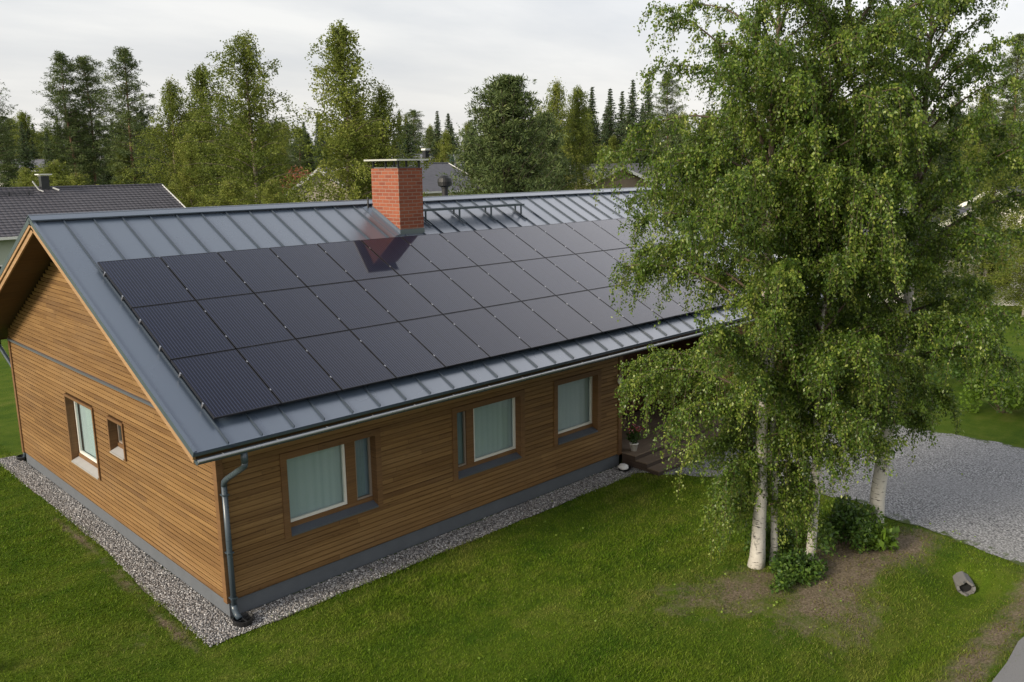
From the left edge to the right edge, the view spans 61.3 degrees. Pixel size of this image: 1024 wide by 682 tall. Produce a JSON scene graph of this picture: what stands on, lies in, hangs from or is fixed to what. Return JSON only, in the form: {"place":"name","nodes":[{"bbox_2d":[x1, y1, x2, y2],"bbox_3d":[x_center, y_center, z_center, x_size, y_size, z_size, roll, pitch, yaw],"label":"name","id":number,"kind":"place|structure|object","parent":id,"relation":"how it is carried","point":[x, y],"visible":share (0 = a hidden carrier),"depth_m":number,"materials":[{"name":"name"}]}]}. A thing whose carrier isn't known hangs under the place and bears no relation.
{"place":"outdoors","nodes":[
{"label":"outdoors","id":0,"kind":"place"},
{"bbox_2d":[0,173,1023,681],"bbox_3d":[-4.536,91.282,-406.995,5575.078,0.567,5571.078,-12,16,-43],"label":"lawn","id":1,"kind":"structure","parent":0,"point":[986,423],"depth_m":14.57,"materials":[{"name":"green plant"}]},
{"bbox_2d":[0,82,26,186],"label":"pine tree","id":2,"kind":"object","parent":1,"relation":"on","point":[7,154],"visible":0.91,"depth_m":74.32,"materials":[{"name":"green plant"}]},
{"bbox_2d":[10,167,38,186],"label":"birch tree","id":3,"kind":"object","parent":1,"relation":"on","point":[27,177],"visible":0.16,"depth_m":60.52,"materials":[{"name":"green plant"}]},
{"bbox_2d":[9,110,43,158],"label":"birch tree","id":4,"kind":"object","parent":1,"relation":"on","point":[23,118],"visible":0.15,"depth_m":116.37,"materials":[{"name":"green plant"}]},
{"bbox_2d":[14,122,39,184],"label":"spruce tree","id":5,"kind":"object","parent":1,"relation":"on","point":[25,155],"visible":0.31,"depth_m":93.43,"materials":[{"name":"green plant"}]},
{"bbox_2d":[9,159,79,186],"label":"birch tree","id":6,"kind":"object","parent":1,"relation":"on","point":[56,171],"visible":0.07,"depth_m":61.55,"materials":[{"name":"green plant"}]},
{"bbox_2d":[30,50,113,185],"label":"pine tree","id":7,"kind":"object","parent":1,"relation":"on","point":[57,96],"visible":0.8,"depth_m":75.07,"materials":[{"name":"green plant"}]},
{"bbox_2d":[50,173,98,185],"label":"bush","id":8,"kind":"object","parent":1,"relation":"on","point":[72,180],"visible":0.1,"depth_m":60.67,"materials":[{"name":"green plant"}]},
{"bbox_2d":[55,54,120,184],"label":"pine tree","id":9,"kind":"object","parent":1,"relation":"on","point":[86,67],"visible":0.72,"depth_m":76.92,"materials":[{"name":"green plant"}]},
{"bbox_2d":[0,174,185,268],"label":"neighbour house","id":10,"kind":"structure","parent":1,"relation":"on","point":[18,205],"depth_m":51.54,"materials":[{"name":"tile"}]},
{"bbox_2d":[91,46,163,184],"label":"pine tree","id":11,"kind":"object","parent":1,"relation":"on","point":[126,60],"visible":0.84,"depth_m":71.12,"materials":[{"name":"green plant"}]},
{"bbox_2d":[106,144,155,184],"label":"birch tree","id":12,"kind":"object","parent":1,"relation":"on","point":[121,179],"visible":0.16,"depth_m":72.14,"materials":[{"name":"green plant"}]},
{"bbox_2d":[122,74,217,206],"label":"birch tree","id":13,"kind":"object","parent":1,"relation":"on","point":[171,98],"visible":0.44,"depth_m":63.64,"materials":[{"name":"green plant"}]},
{"bbox_2d":[166,133,228,207],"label":"birch tree","id":14,"kind":"object","parent":1,"relation":"on","point":[186,158],"visible":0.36,"depth_m":62.43,"materials":[{"name":"green plant"}]},
{"bbox_2d":[157,61,261,206],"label":"birch tree","id":15,"kind":"object","parent":1,"relation":"on","point":[198,76],"visible":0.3,"depth_m":67.16,"materials":[{"name":"green plant"}]},
{"bbox_2d":[197,180,259,206],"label":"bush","id":16,"kind":"object","parent":1,"relation":"on","point":[227,189],"visible":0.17,"depth_m":49.02,"materials":[{"name":"green plant"}]},
{"bbox_2d":[173,28,325,204],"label":"birch tree","id":17,"kind":"object","parent":1,"relation":"on","point":[247,61],"visible":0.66,"depth_m":57.64,"materials":[{"name":"green plant"}]},
{"bbox_2d":[232,179,288,204],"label":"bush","id":18,"kind":"object","parent":1,"relation":"on","point":[277,197],"visible":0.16,"depth_m":49.16,"materials":[{"name":"green plant"}]},
{"bbox_2d":[283,127,316,180],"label":"pine tree","id":19,"kind":"object","parent":1,"relation":"on","point":[300,160],"visible":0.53,"depth_m":110.25,"materials":[{"name":"green plant"}]},
{"bbox_2d":[286,167,353,202],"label":"neighbour house","id":20,"kind":"structure","parent":1,"relation":"on","point":[315,193],"depth_m":69.92,"materials":[{"name":"grey"}]},
{"bbox_2d":[4,457,641,644],"bbox_3d":[-5.073,3.129,21.580,11.062,0.001,12.758,-12,16,-43],"label":"gravel strip","id":21,"kind":"object","parent":1,"relation":"on","point":[282,617],"visible":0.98,"depth_m":16.19,"materials":[{"name":"grey gravel"}]},
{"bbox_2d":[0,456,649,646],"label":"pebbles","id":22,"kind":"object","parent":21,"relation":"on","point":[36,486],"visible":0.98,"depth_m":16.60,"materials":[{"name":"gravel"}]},
{"bbox_2d":[282,19,432,202],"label":"birch tree","id":23,"kind":"object","parent":1,"relation":"on","point":[341,70],"visible":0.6,"depth_m":53.77,"materials":[{"name":"green plant"}]},
{"bbox_2d":[341,80,425,199],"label":"birch tree","id":24,"kind":"object","parent":1,"relation":"on","point":[382,93],"visible":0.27,"depth_m":56.00,"materials":[{"name":"green plant"}]},
{"bbox_2d":[398,117,418,162],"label":"spruce tree","id":25,"kind":"object","parent":1,"relation":"on","point":[408,149],"visible":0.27,"depth_m":113.88,"materials":[{"name":"green plant"}]},
{"bbox_2d":[334,162,485,199],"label":"neighbour house","id":26,"kind":"structure","parent":1,"relation":"on","point":[429,181],"depth_m":79.44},
{"bbox_2d":[401,109,426,152],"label":"pine tree","id":27,"kind":"object","parent":1,"relation":"on","point":[414,113],"visible":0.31,"depth_m":165.99,"materials":[{"name":"green plant"}]},
{"bbox_2d":[0,159,828,620],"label":"timber house","id":28,"kind":"structure","parent":1,"relation":"on","point":[124,433],"depth_m":17.12,"materials":[{"name":"brown wood"}]},
{"bbox_2d":[63,393,100,480],"bbox_3d":[-9.103,2.009,18.501,0.291,1.570,2.980,-12,16,-43],"label":"window","id":29,"kind":"structure","parent":28,"relation":"in","point":[80,419],"depth_m":18.94,"materials":[{"name":"brown wood"}]},
{"bbox_2d":[106,415,127,461],"bbox_3d":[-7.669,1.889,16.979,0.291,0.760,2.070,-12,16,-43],"label":"window","id":30,"kind":"structure","parent":28,"relation":"in","point":[115,428],"depth_m":17.14,"materials":[{"name":"brown wood"}]},
{"bbox_2d":[97,257,194,308],"bbox_3d":[-6.647,-1.077,15.659,1.142,0.040,1.567,-12,42,-43],"label":"solar panel","id":31,"kind":"object","parent":28,"relation":"attached to","point":[144,282],"visible":1,"depth_m":15.63,"materials":[{"name":"glass"}]},
{"bbox_2d":[132,301,234,360],"bbox_3d":[-5.640,-0.204,14.800,1.142,0.041,1.567,-12,42,-43],"label":"solar panel","id":32,"kind":"object","parent":28,"relation":"attached to","point":[178,330],"visible":1,"depth_m":14.76,"materials":[{"name":"glass"}]},
{"bbox_2d":[160,252,252,300],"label":"solar panel","id":33,"kind":"object","parent":28,"relation":"attached to","point":[202,276],"visible":1,"depth_m":16.41,"materials":[{"name":"glass"}]},
{"bbox_2d":[171,349,280,419],"bbox_3d":[-4.632,0.669,13.940,1.142,0.040,1.567,-12,42,-43],"label":"solar panel","id":34,"kind":"object","parent":28,"relation":"attached to","point":[222,384],"visible":1,"depth_m":13.90,"materials":[{"name":"glass"}]},
{"bbox_2d":[196,293,294,349],"bbox_3d":[-4.819,-0.376,15.586,1.142,0.041,1.567,-12,42,-43],"label":"solar panel","id":35,"kind":"object","parent":28,"relation":"attached to","point":[245,320],"visible":1,"depth_m":15.55,"materials":[{"name":"glass"}]},
{"bbox_2d":[217,248,305,293],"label":"solar panel","id":36,"kind":"object","parent":28,"relation":"attached to","point":[258,270],"visible":1,"depth_m":17.20,"materials":[{"name":"glass"}]},
{"bbox_2d":[237,339,340,404],"bbox_3d":[-3.812,0.497,14.726,1.142,0.041,1.567,-12,42,-43],"label":"solar panel","id":37,"kind":"object","parent":28,"relation":"attached to","point":[288,371],"visible":1,"depth_m":14.69,"materials":[{"name":"glass"}]},
{"bbox_2d":[255,287,348,338],"bbox_3d":[-3.998,-0.548,16.373,1.142,0.042,1.567,-12,42,-43],"label":"solar panel","id":38,"kind":"object","parent":28,"relation":"attached to","point":[302,312],"visible":1,"depth_m":16.34,"materials":[{"name":"glass"}]},
{"bbox_2d":[269,244,354,287],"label":"solar panel","id":39,"kind":"object","parent":28,"relation":"attached to","point":[308,265],"visible":1,"depth_m":17.99,"materials":[{"name":"glass"}]},
{"bbox_2d":[279,428,383,538],"bbox_3d":[-3.262,2.495,15.516,2.070,1.530,0.291,-12,16,-43],"label":"window","id":40,"kind":"structure","parent":28,"relation":"in","point":[325,483],"depth_m":15.62,"materials":[{"name":"brown wood"}]},
{"bbox_2d":[296,330,395,390],"bbox_3d":[-2.991,0.325,15.513,1.142,0.042,1.567,-12,42,-43],"label":"solar panel","id":41,"kind":"object","parent":28,"relation":"attached to","point":[346,360],"visible":1,"depth_m":15.47,"materials":[{"name":"glass"}]},
{"bbox_2d":[308,281,397,329],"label":"solar panel","id":42,"kind":"object","parent":28,"relation":"attached to","point":[351,305],"visible":1,"depth_m":17.13,"materials":[{"name":"glass"}]},
{"bbox_2d":[317,240,398,280],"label":"solar panel","id":43,"kind":"object","parent":28,"relation":"attached to","point":[356,260],"visible":1,"depth_m":18.78,"materials":[{"name":"glass"}]},
{"bbox_2d":[350,322,444,378],"bbox_3d":[-2.170,0.153,16.300,1.142,0.040,1.567,-12,42,-43],"label":"solar panel","id":44,"kind":"object","parent":28,"relation":"attached to","point":[397,350],"visible":1,"depth_m":16.26,"materials":[{"name":"glass"}]},
{"bbox_2d":[356,276,441,321],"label":"solar panel","id":45,"kind":"object","parent":28,"relation":"attached to","point":[399,298],"visible":1,"depth_m":17.92,"materials":[{"name":"glass"}]},
{"bbox_2d":[361,237,439,275],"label":"solar panel","id":46,"kind":"object","parent":28,"relation":"attached to","point":[399,256],"visible":1,"depth_m":19.57,"materials":[{"name":"glass"}]},
{"bbox_2d":[402,234,476,270],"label":"solar panel","id":47,"kind":"object","parent":28,"relation":"attached to","point":[439,252],"visible":1,"depth_m":20.35,"materials":[{"name":"glass"}]},
{"bbox_2d":[400,271,482,314],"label":"solar panel","id":48,"kind":"object","parent":28,"relation":"attached to","point":[441,292],"visible":1,"depth_m":18.70,"materials":[{"name":"glass"}]},
{"bbox_2d":[399,315,489,367],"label":"solar panel","id":49,"kind":"object","parent":28,"relation":"attached to","point":[444,341],"visible":1,"depth_m":17.05,"materials":[{"name":"glass"}]},
{"bbox_2d":[439,231,511,265],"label":"solar panel","id":50,"kind":"object","parent":28,"relation":"attached to","point":[476,248],"visible":1,"depth_m":21.14,"materials":[{"name":"glass"}]},
{"bbox_2d":[441,266,519,307],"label":"solar panel","id":51,"kind":"object","parent":28,"relation":"attached to","point":[481,287],"visible":1,"depth_m":19.49,"materials":[{"name":"glass"}]},
{"bbox_2d":[444,308,529,357],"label":"solar panel","id":52,"kind":"object","parent":28,"relation":"attached to","point":[487,333],"visible":1,"depth_m":17.84,"materials":[{"name":"glass"}]},
{"bbox_2d":[451,389,524,480],"bbox_3d":[-0.543,1.925,18.123,2.050,1.530,0.291,-12,16,-43],"label":"window","id":53,"kind":"structure","parent":28,"relation":"in","point":[489,433],"depth_m":18.28,"materials":[{"name":"brown wood"}]},
{"bbox_2d":[474,228,544,261],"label":"solar panel","id":54,"kind":"object","parent":28,"relation":"attached to","point":[510,245],"visible":1,"depth_m":21.93,"materials":[{"name":"glass"}]},
{"bbox_2d":[479,262,554,301],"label":"solar panel","id":55,"kind":"object","parent":28,"relation":"attached to","point":[517,281],"visible":1,"depth_m":20.28,"materials":[{"name":"glass"}]},
{"bbox_2d":[485,301,567,348],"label":"solar panel","id":56,"kind":"object","parent":28,"relation":"attached to","point":[528,326],"visible":1,"depth_m":18.63,"materials":[{"name":"glass"}]},
{"bbox_2d":[507,225,573,257],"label":"solar panel","id":57,"kind":"object","parent":28,"relation":"attached to","point":[540,241],"visible":1,"depth_m":22.72,"materials":[{"name":"glass"}]},
{"bbox_2d":[514,258,586,295],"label":"solar panel","id":58,"kind":"object","parent":28,"relation":"attached to","point":[550,276],"visible":1,"depth_m":21.07,"materials":[{"name":"glass"}]},
{"bbox_2d":[522,296,601,340],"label":"solar panel","id":59,"kind":"object","parent":28,"relation":"attached to","point":[564,319],"visible":1,"depth_m":19.41,"materials":[{"name":"glass"}]},
{"bbox_2d":[536,223,602,253],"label":"solar panel","id":60,"kind":"object","parent":28,"relation":"attached to","point":[570,238],"visible":1,"depth_m":23.51,"materials":[{"name":"glass"}]},
{"bbox_2d":[553,369,600,446],"bbox_3d":[1.441,1.509,20.025,1.630,1.530,0.291,-12,16,-43],"label":"window","id":61,"kind":"structure","parent":28,"relation":"in","point":[577,398],"depth_m":20.23,"materials":[{"name":"brown wood"}]},
{"bbox_2d":[546,254,614,289],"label":"solar panel","id":62,"kind":"object","parent":28,"relation":"attached to","point":[582,272],"visible":0.92,"depth_m":21.86,"materials":[{"name":"glass"}]},
{"bbox_2d":[557,290,632,332],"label":"solar panel","id":63,"kind":"object","parent":28,"relation":"attached to","point":[592,309],"visible":1,"depth_m":20.20,"materials":[{"name":"glass"}]},
{"bbox_2d":[565,221,628,250],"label":"solar panel","id":64,"kind":"object","parent":28,"relation":"attached to","point":[597,236],"visible":0.99,"depth_m":24.29,"materials":[{"name":"glass"}]},
{"bbox_2d":[576,251,638,284],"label":"solar panel","id":65,"kind":"object","parent":28,"relation":"attached to","point":[602,262],"visible":0.63,"depth_m":22.71,"materials":[{"name":"glass"}]},
{"bbox_2d":[592,219,649,246],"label":"solar panel","id":66,"kind":"object","parent":28,"relation":"attached to","point":[610,226],"visible":0.68,"depth_m":25.11,"materials":[{"name":"glass"}]},
{"bbox_2d":[588,286,662,325],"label":"solar panel","id":67,"kind":"object","parent":28,"relation":"attached to","point":[642,313],"visible":0.87,"depth_m":20.96,"materials":[{"name":"glass"}]},
{"bbox_2d":[604,248,666,278],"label":"solar panel","id":68,"kind":"object","parent":28,"relation":"attached to","point":[615,254],"visible":0.42,"depth_m":23.60,"materials":[{"name":"glass"}]},
{"bbox_2d":[620,282,689,318],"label":"solar panel","id":69,"kind":"object","parent":28,"relation":"attached to","point":[673,309],"visible":0.63,"depth_m":21.68,"materials":[{"name":"glass"}]},
{"bbox_2d":[650,277,714,312],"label":"solar panel","id":70,"kind":"object","parent":28,"relation":"attached to","point":[677,298],"visible":0.58,"depth_m":22.47,"materials":[{"name":"glass"}]},
{"bbox_2d":[427,111,446,161],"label":"spruce tree","id":71,"kind":"object","parent":1,"relation":"on","point":[437,130],"visible":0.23,"depth_m":117.54,"materials":[{"name":"green plant"}]},
{"bbox_2d":[427,130,460,166],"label":"birch tree","id":72,"kind":"object","parent":1,"relation":"on","point":[445,140],"visible":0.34,"depth_m":114.75,"materials":[{"name":"green plant"}]},
{"bbox_2d":[435,73,570,195],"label":"pine tree","id":73,"kind":"object","parent":1,"relation":"on","point":[509,104],"visible":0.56,"depth_m":47.81,"materials":[{"name":"green plant"}]},
{"bbox_2d":[512,110,585,190],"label":"pine tree","id":74,"kind":"object","parent":1,"relation":"on","point":[554,145],"visible":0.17,"depth_m":67.67,"materials":[{"name":"green plant"}]},
{"bbox_2d":[535,76,586,190],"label":"birch tree","id":75,"kind":"object","parent":1,"relation":"on","point":[558,93],"visible":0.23,"depth_m":77.11,"materials":[{"name":"green plant"}]},
{"bbox_2d":[560,84,620,189],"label":"birch tree","id":76,"kind":"object","parent":1,"relation":"on","point":[582,136],"visible":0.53,"depth_m":79.43,"materials":[{"name":"green plant"}]},
{"bbox_2d":[583,87,603,163],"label":"spruce tree","id":77,"kind":"object","parent":1,"relation":"on","point":[592,104],"visible":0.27,"depth_m":114.15,"materials":[{"name":"green plant"}]},
{"bbox_2d":[594,88,621,162],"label":"spruce tree","id":78,"kind":"object","parent":1,"relation":"on","point":[610,122],"visible":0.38,"depth_m":112.27,"materials":[{"name":"green plant"}]},
{"bbox_2d":[570,166,649,189],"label":"neighbour house","id":79,"kind":"structure","parent":1,"relation":"on","point":[630,182],"depth_m":84.64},
{"bbox_2d":[613,80,643,163],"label":"spruce tree","id":80,"kind":"object","parent":1,"relation":"on","point":[631,115],"visible":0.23,"depth_m":110.21,"materials":[{"name":"green plant"}]},
{"bbox_2d":[632,83,660,162],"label":"spruce tree","id":81,"kind":"object","parent":1,"relation":"on","point":[648,104],"visible":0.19,"depth_m":108.30,"materials":[{"name":"green plant"}]},
{"bbox_2d":[289,469,1003,681],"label":"fallen leaves","id":82,"kind":"object","parent":1,"relation":"on","point":[723,584],"visible":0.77,"depth_m":15.33,"materials":[{"name":"plant"}]},
{"bbox_2d":[644,72,688,162],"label":"pine tree","id":83,"kind":"object","parent":1,"relation":"on","point":[665,100],"visible":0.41,"depth_m":103.96,"materials":[{"name":"green plant"}]},
{"bbox_2d":[622,405,727,475],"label":"porch deck","id":84,"kind":"structure","parent":1,"relation":"on","point":[643,457],"depth_m":22.02,"materials":[{"name":"brown wood"}]},
{"bbox_2d":[626,423,643,450],"bbox_3d":[3.032,2.386,21.402,0.471,0.667,0.418,-12,16,-43],"label":"flower pot","id":85,"kind":"object","parent":84,"relation":"on","point":[634,435],"visible":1,"depth_m":21.34,"materials":[{"name":"white paint"}]},
{"bbox_2d":[742,520,799,564],"bbox_3d":[4.869,3.738,16.303,1.291,0.764,0.870,-12,16,-43],"label":"shrub","id":86,"kind":"object","parent":1,"relation":"on","point":[768,539],"visible":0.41,"depth_m":16.16,"materials":[{"name":"green plant"}]},
{"bbox_2d":[693,13,855,561],"bbox_3d":[4.473,-0.606,15.199,2.614,9.889,2.788,-12,16,-43],"label":"birch tree","id":87,"kind":"object","parent":1,"relation":"on","point":[783,403],"visible":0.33,"depth_m":14.79,"materials":[{"name":"green plant"}]},
{"bbox_2d":[590,0,972,571],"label":"birch tree","id":88,"kind":"object","parent":1,"relation":"on","point":[850,40],"visible":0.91,"depth_m":14.01,"materials":[{"name":"green plant"}]},
{"bbox_2d":[768,547,827,592],"bbox_3d":[4.956,4.027,15.324,1.656,0.591,0.934,-12,16,-43],"label":"shrub","id":89,"kind":"object","parent":1,"relation":"on","point":[803,566],"visible":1,"depth_m":15.25,"materials":[{"name":"green plant"}]},
{"bbox_2d":[713,97,957,559],"bbox_3d":[5.232,0.058,15.366,4.135,8.522,4.142,-12,16,-43],"label":"birch tree","id":90,"kind":"object","parent":1,"relation":"on","point":[852,435],"visible":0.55,"depth_m":14.44,"materials":[{"name":"green plant"}]},
{"bbox_2d":[814,494,886,558],"bbox_3d":[6.304,3.519,16.364,2.065,1.131,1.082,-12,16,-43],"label":"shrub","id":91,"kind":"object","parent":1,"relation":"on","point":[849,519],"visible":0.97,"depth_m":16.37,"materials":[{"name":"green plant"}]},
{"bbox_2d":[861,519,899,551],"bbox_3d":[7.059,3.742,16.480,0.778,0.625,0.763,0,12,2],"label":"shrub","id":92,"kind":"object","parent":1,"relation":"on","point":[886,537],"visible":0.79,"depth_m":16.39,"materials":[{"name":"green plant"}]},
{"bbox_2d":[798,0,1023,522],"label":"birch tree","id":93,"kind":"object","parent":1,"relation":"on","point":[929,238],"visible":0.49,"depth_m":15.03,"materials":[{"name":"green plant"}]},
{"bbox_2d":[859,204,1023,305],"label":"neighbour house","id":94,"kind":"structure","parent":1,"relation":"on","point":[963,209],"depth_m":43.72,"materials":[{"name":"grey"}]},
{"bbox_2d":[902,165,980,301],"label":"birch tree","id":95,"kind":"object","parent":1,"relation":"on","point":[936,214],"visible":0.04,"depth_m":43.10,"materials":[{"name":"green plant"}]},
{"bbox_2d":[936,78,970,203],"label":"spruce tree","id":96,"kind":"object","parent":1,"relation":"on","point":[947,158],"visible":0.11,"depth_m":93.25,"materials":[{"name":"green plant"}]},
{"bbox_2d":[953,571,975,595],"bbox_3d":[8.217,4.415,15.694,0.314,0.306,0.406,2,12,15],"label":"culvert pipe","id":97,"kind":"object","parent":1,"relation":"on","point":[964,584],"visible":1,"depth_m":15.59,"materials":[{"name":"concrete"}]},
{"bbox_2d":[925,332,1020,385],"bbox_3d":[15.056,0.495,28.442,3.050,1.979,2.650,-6,13,-25],"label":"shrub","id":98,"kind":"object","parent":1,"relation":"on","point":[961,373],"visible":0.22,"depth_m":28.05,"materials":[{"name":"green plant"}]},
{"bbox_2d":[939,156,1023,303],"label":"birch tree","id":99,"kind":"object","parent":1,"relation":"on","point":[992,196],"visible":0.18,"depth_m":42.42,"materials":[{"name":"green plant"}]},
{"bbox_2d":[946,88,1017,204],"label":"birch tree","id":100,"kind":"object","parent":1,"relation":"on","point":[976,149],"visible":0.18,"depth_m":81.49,"materials":[{"name":"green plant"}]},
{"bbox_2d":[959,361,1023,413],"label":"shrub","id":101,"kind":"object","parent":1,"relation":"on","point":[1010,394],"visible":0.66,"depth_m":25.32,"materials":[{"name":"green plant"}]},
{"bbox_2d":[968,171,1023,320],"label":"birch tree","id":102,"kind":"object","parent":1,"relation":"on","point":[1019,277],"visible":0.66,"depth_m":40.22,"materials":[{"name":"green plant"}]},
{"bbox_2d":[985,33,1023,174],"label":"pine tree","id":103,"kind":"object","parent":1,"relation":"on","point":[1018,62],"visible":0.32,"depth_m":84.42,"materials":[{"name":"green plant"}]},
{"bbox_2d":[0,0,1023,158],"label":"sky","id":104,"kind":"structure","parent":0,"point":[430,53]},
{"bbox_2d":[663,411,1023,565],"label":"driveway","id":105,"kind":"structure","parent":0,"point":[981,498],"depth_m":19.63,"materials":[{"name":"grey gravel"}]},
{"bbox_2d":[992,637,1023,681],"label":"road","id":106,"kind":"structure","parent":0,"point":[1013,671],"depth_m":12.63,"materials":[{"name":"grey asphalt"}]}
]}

